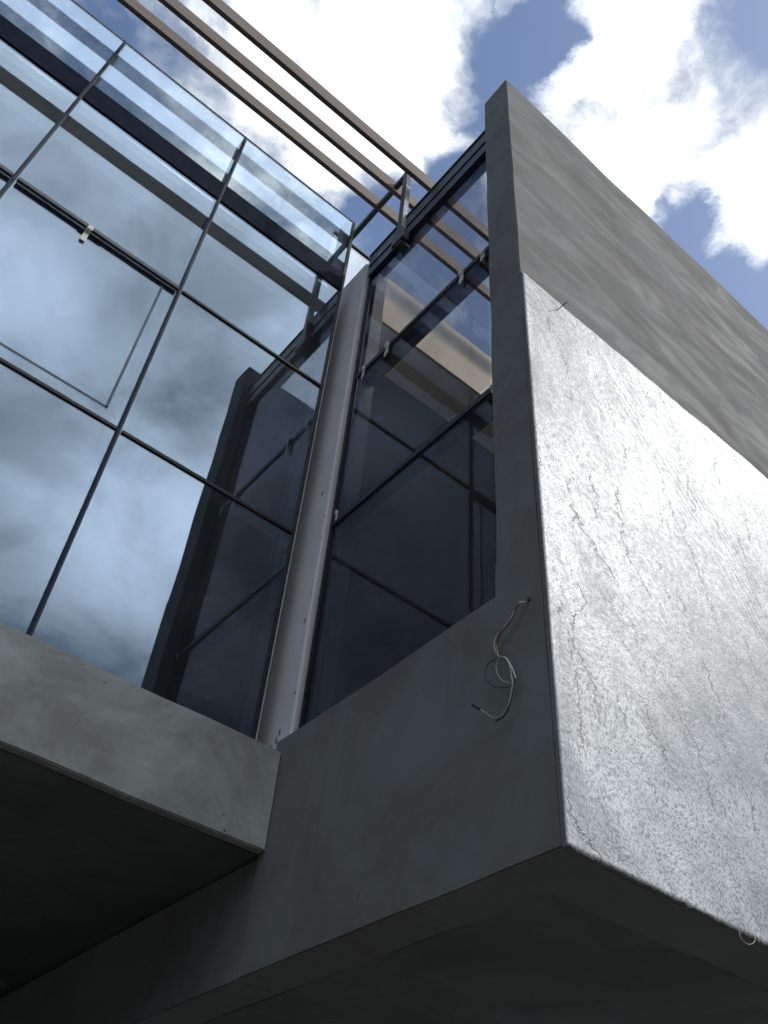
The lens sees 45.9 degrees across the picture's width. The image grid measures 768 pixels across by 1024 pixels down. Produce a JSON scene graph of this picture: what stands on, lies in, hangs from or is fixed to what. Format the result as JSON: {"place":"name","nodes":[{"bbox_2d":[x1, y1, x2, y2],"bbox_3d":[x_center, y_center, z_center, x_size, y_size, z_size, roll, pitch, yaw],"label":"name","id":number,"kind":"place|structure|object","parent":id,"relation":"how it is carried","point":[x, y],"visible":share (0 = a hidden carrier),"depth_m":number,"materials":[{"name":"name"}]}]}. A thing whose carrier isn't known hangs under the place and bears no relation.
{"place":"outdoors","nodes":[
{"label":"outdoors","id":0,"kind":"place"},
{"bbox_2d":[0,0,767,357],"label":"sky","id":1,"kind":"structure","parent":0,"point":[668,99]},
{"bbox_3d":[-4.775,4.134,4.670,14.905,3.395,8.706,32,-51,-24],"label":"porch wall","id":2,"kind":"object","parent":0,"visible":0},
{"bbox_2d":[0,622,280,997],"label":"floor slab","id":3,"kind":"structure","parent":2,"relation":"on","point":[124,805],"depth_m":4.08,"materials":[{"name":"concrete"}]},
{"bbox_2d":[0,0,355,739],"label":"curtain wall","id":4,"kind":"structure","parent":3,"relation":"on","point":[282,530],"depth_m":6.13,"materials":[{"name":"black metal"}]},
{"bbox_2d":[80,224,93,241],"bbox_3d":[-1.946,-1.827,5.933,0.040,0.155,0.036,32,-51,-24],"label":"plastic clip","id":5,"kind":"object","parent":4,"relation":"attached to","point":[86,232],"visible":1,"depth_m":5.95,"materials":[{"name":"white plastic"}]},
{"bbox_2d":[257,264,372,749],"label":"corner column","id":6,"kind":"structure","parent":3,"relation":"on","point":[281,709],"depth_m":5.76,"materials":[{"name":"grey metal"}]},
{"bbox_2d":[0,80,767,1023],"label":"concrete box","id":7,"kind":"object","parent":2,"relation":"on","point":[578,834],"visible":1,"depth_m":3.76,"materials":[{"name":"grey concrete"}]},
{"bbox_2d":[298,130,492,728],"bbox_3d":[0.246,-0.925,5.890,0.165,4.931,1.514,32,-51,-24],"label":"corner window","id":8,"kind":"structure","parent":7,"relation":"attached to","point":[454,183],"depth_m":5.98,"materials":[{"name":"black metal"}]},
{"bbox_2d":[361,365,364,378],"bbox_3d":[-0.155,-1.020,6.622,0.016,0.150,0.022,32,-51,-24],"label":"plastic clip","id":9,"kind":"object","parent":8,"relation":"attached to","point":[363,370],"visible":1,"depth_m":6.63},
{"bbox_2d":[384,341,388,356],"bbox_3d":[0.016,-1.163,6.469,0.016,0.165,0.038,32,-51,-24],"label":"plastic clip","id":10,"kind":"object","parent":8,"relation":"attached to","point":[386,346],"visible":1,"depth_m":6.48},
{"bbox_2d":[458,269,462,284],"bbox_3d":[0.510,-1.561,6.014,0.016,0.165,0.038,32,-51,-24],"label":"plastic clip","id":11,"kind":"object","parent":8,"relation":"attached to","point":[460,273],"visible":1,"depth_m":6.02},
{"bbox_2d":[480,250,484,261],"bbox_3d":[0.640,-1.665,5.894,0.016,0.110,0.038,32,-51,-24],"label":"plastic clip","id":12,"kind":"object","parent":8,"relation":"attached to","point":[482,253],"visible":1,"depth_m":5.89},
{"bbox_2d":[471,597,530,721],"bbox_3d":[0.430,0.550,3.347,0.293,0.493,0.068,-26,-53,27],"label":"electric cable","id":13,"kind":"object","parent":7,"relation":"hanging from","point":[507,660],"visible":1,"depth_m":3.33,"materials":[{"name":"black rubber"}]},
{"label":"interior walls","id":14,"kind":"object","parent":2,"relation":"on","visible":0},
{"bbox_2d":[0,44,495,727],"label":"window panes","id":15,"kind":"structure","parent":14,"relation":"on","point":[158,586],"depth_m":8.79,"materials":[{"name":"blue glass"}]},
{"bbox_2d":[331,230,369,261],"bbox_3d":[-0.339,-2.208,8.752,0.550,1.386,0.040,32,-51,-24],"label":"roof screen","id":16,"kind":"object","parent":15,"relation":"on","point":[357,250],"visible":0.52,"depth_m":9.24,"materials":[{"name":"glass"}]},
{"bbox_2d":[313,172,410,279],"bbox_3d":[-0.305,-2.240,8.322,0.100,1.395,1.700,32,-51,-24],"label":"pergola frame","id":17,"kind":"object","parent":15,"relation":"on","point":[399,241],"visible":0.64,"depth_m":7.99,"materials":[{"name":"paint"}]},
{"bbox_2d":[117,0,489,301],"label":"timber beam","id":18,"kind":"structure","parent":17,"relation":"attached to","point":[209,67],"depth_m":8.12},
{"bbox_2d":[158,0,479,259],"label":"timber beam","id":19,"kind":"structure","parent":17,"relation":"attached to","point":[216,40],"depth_m":7.98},
{"bbox_2d":[202,0,488,242],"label":"timber beam","id":20,"kind":"structure","parent":17,"relation":"attached to","point":[266,46],"depth_m":7.65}
]}

